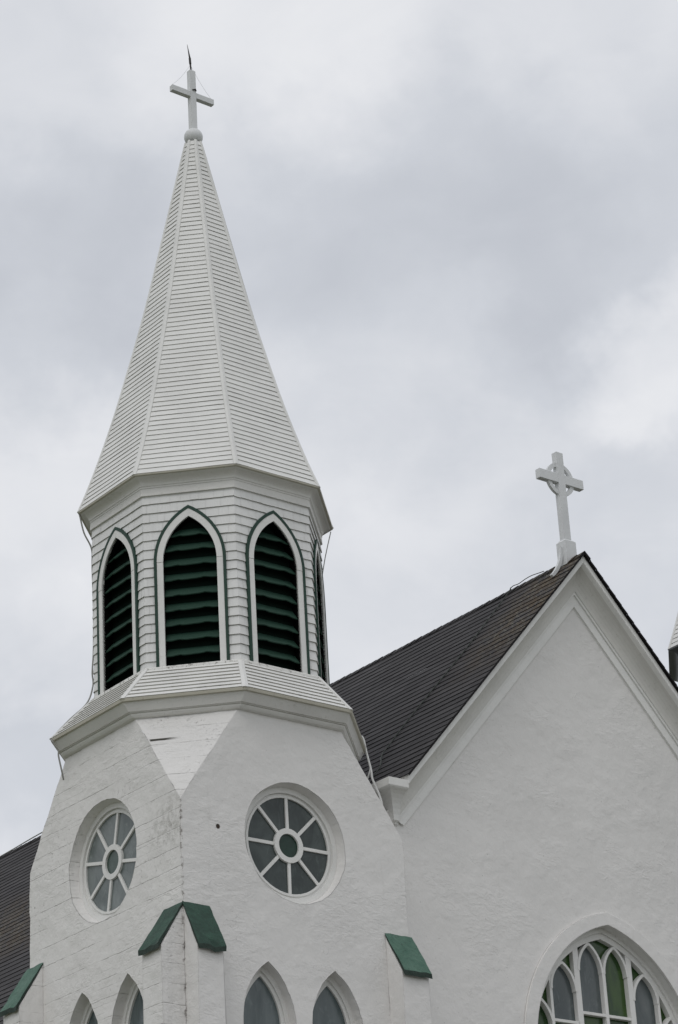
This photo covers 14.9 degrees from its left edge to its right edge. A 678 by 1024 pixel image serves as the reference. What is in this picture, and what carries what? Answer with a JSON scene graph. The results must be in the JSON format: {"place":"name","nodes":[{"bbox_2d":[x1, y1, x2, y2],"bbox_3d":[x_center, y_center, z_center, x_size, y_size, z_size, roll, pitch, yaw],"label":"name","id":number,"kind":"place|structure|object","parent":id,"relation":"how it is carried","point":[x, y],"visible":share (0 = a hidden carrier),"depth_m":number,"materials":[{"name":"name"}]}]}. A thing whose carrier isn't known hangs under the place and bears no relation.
{"place":"outdoors","nodes":[
{"label":"outdoors","id":0,"kind":"place"},
{"bbox_2d":[0,0,677,855],"label":"sky","id":1,"kind":"structure","parent":0,"point":[452,225],"materials":[{"name":"grey"}]},
{"label":"ground","id":2,"kind":"structure","parent":0,"visible":0},
{"bbox_2d":[0,139,677,1023],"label":"church","id":3,"kind":"structure","parent":2,"relation":"on","point":[506,853],"depth_m":43.41,"materials":[{"name":"white paint"}]},
{"bbox_2d":[0,831,42,856],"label":"cable","id":4,"kind":"object","parent":3,"relation":"on","point":[22,843],"visible":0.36,"depth_m":62.48,"materials":[{"name":"grey metal"}]},
{"bbox_2d":[50,514,93,779],"bbox_3d":[-4.469,2.221,43.537,0.836,4.855,0.187,11,-28,-28],"label":"cable","id":5,"kind":"object","parent":3,"relation":"attached to","point":[92,656],"visible":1,"depth_m":43.54,"materials":[{"name":"grey metal"}]},
{"bbox_2d":[80,1000,97,1023],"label":"lancet window","id":6,"kind":"structure","parent":3,"relation":"in","point":[88,1017],"depth_m":40.85,"materials":[{"name":"grey glass"}]},
{"bbox_2d":[79,802,136,921],"bbox_3d":[-3.580,5.591,41.257,0.135,1.910,1.910,15,-31,-35],"label":"rose window","id":7,"kind":"structure","parent":3,"relation":"in","point":[108,855],"depth_m":41.36,"materials":[{"name":"grey glass"}]},
{"bbox_2d":[96,527,140,694],"bbox_3d":[-3.632,1.584,43.220,0.215,2.895,1.210,15,-31,-35],"label":"belfry window","id":8,"kind":"structure","parent":3,"relation":"in","point":[125,630],"depth_m":43.26,"materials":[{"name":"green paint"}]},
{"bbox_2d":[122,980,143,1023],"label":"lancet window","id":9,"kind":"structure","parent":3,"relation":"in","point":[133,1009],"depth_m":39.92,"materials":[{"name":"grey glass"}]},
{"bbox_2d":[170,70,213,142],"bbox_3d":[-2.763,-7.609,48.709,0.950,1.654,0.356,15,-31,-35],"label":"cross","id":10,"kind":"object","parent":3,"relation":"on","point":[192,132],"visible":1,"depth_m":48.67,"materials":[{"name":"metal"}]},
{"bbox_2d":[173,45,208,95],"bbox_3d":[-2.810,-8.408,49.079,0.943,1.077,0.043,15,-31,-35],"label":"lightning rod","id":11,"kind":"object","parent":10,"relation":"on","point":[189,64],"visible":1,"depth_m":49.11,"materials":[{"name":"metal"}]},
{"bbox_2d":[154,505,229,666],"bbox_3d":[-2.430,1.233,42.617,1.210,2.895,0.215,-6,-25,5],"label":"belfry window","id":12,"kind":"structure","parent":3,"relation":"in","point":[196,593],"depth_m":42.59,"materials":[{"name":"green paint"}]},
{"bbox_2d":[243,966,288,1023],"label":"lancet window","id":13,"kind":"structure","parent":3,"relation":"in","point":[264,1003],"depth_m":39.62,"materials":[{"name":"grey glass"}]},
{"bbox_2d":[245,510,310,674],"bbox_3d":[-1.089,1.319,42.975,1.210,2.895,0.215,15,-31,-35],"label":"belfry window","id":14,"kind":"structure","parent":3,"relation":"in","point":[271,629],"depth_m":42.97,"materials":[{"name":"green paint"}]},
{"bbox_2d":[244,787,336,903],"bbox_3d":[-0.825,5.304,40.991,1.910,1.910,0.135,15,-31,-35],"label":"rose window","id":15,"kind":"structure","parent":3,"relation":"in","point":[291,844],"depth_m":41.01,"materials":[{"name":"grey glass"}]},
{"bbox_2d":[312,539,329,685],"bbox_3d":[-0.394,1.788,44.084,0.211,2.885,1.210,-6,-25,5],"label":"belfry window","id":16,"kind":"structure","parent":3,"relation":"in","point":[316,553],"depth_m":44.23,"materials":[{"name":"green paint"}]},
{"bbox_2d":[322,532,330,571],"bbox_3d":[-0.172,1.878,44.920,0.266,3.404,0.046,3,-26,-13],"label":"cable","id":17,"kind":"object","parent":3,"relation":"on","point":[326,551],"visible":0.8,"depth_m":45.45,"materials":[{"name":"grey metal"}]},
{"bbox_2d":[312,976,354,1023],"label":"lancet window","id":18,"kind":"structure","parent":3,"relation":"in","point":[331,1006],"depth_m":40.40,"materials":[{"name":"grey glass"}]},
{"bbox_2d":[361,735,382,803],"bbox_3d":[0.511,4.322,43.432,0.133,1.622,1.103,2,-25,-12],"label":"cable","id":19,"kind":"object","parent":3,"relation":"attached to","point":[373,781],"visible":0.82,"depth_m":43.17,"materials":[{"name":"grey metal"}]},
{"bbox_2d":[373,587,510,776],"bbox_3d":[1.813,3.083,47.293,0.386,4.809,4.392,-24,-32,37],"label":"cable","id":20,"kind":"object","parent":3,"relation":"on","point":[437,683],"visible":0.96,"depth_m":47.28,"materials":[{"name":"black metal"}]},
{"bbox_2d":[511,571,543,587],"bbox_3d":[3.601,1.279,49.467,0.017,0.060,0.953,15,-31,-35],"label":"cable","id":21,"kind":"object","parent":3,"relation":"on","point":[527,577],"visible":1,"depth_m":49.45,"materials":[{"name":"metal"}]},
{"bbox_2d":[535,452,583,577],"bbox_3d":[4.253,0.095,49.015,1.116,2.680,0.260,15,-31,-35],"label":"celtic cross","id":22,"kind":"object","parent":3,"relation":"on","point":[565,544],"visible":0.96,"depth_m":49.08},
{"bbox_2d":[538,928,677,1023],"bbox_3d":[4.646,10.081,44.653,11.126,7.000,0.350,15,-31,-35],"label":"gothic window","id":23,"kind":"structure","parent":3,"relation":"in","point":[598,978],"depth_m":45.52,"materials":[{"name":"green glass"}]}
]}

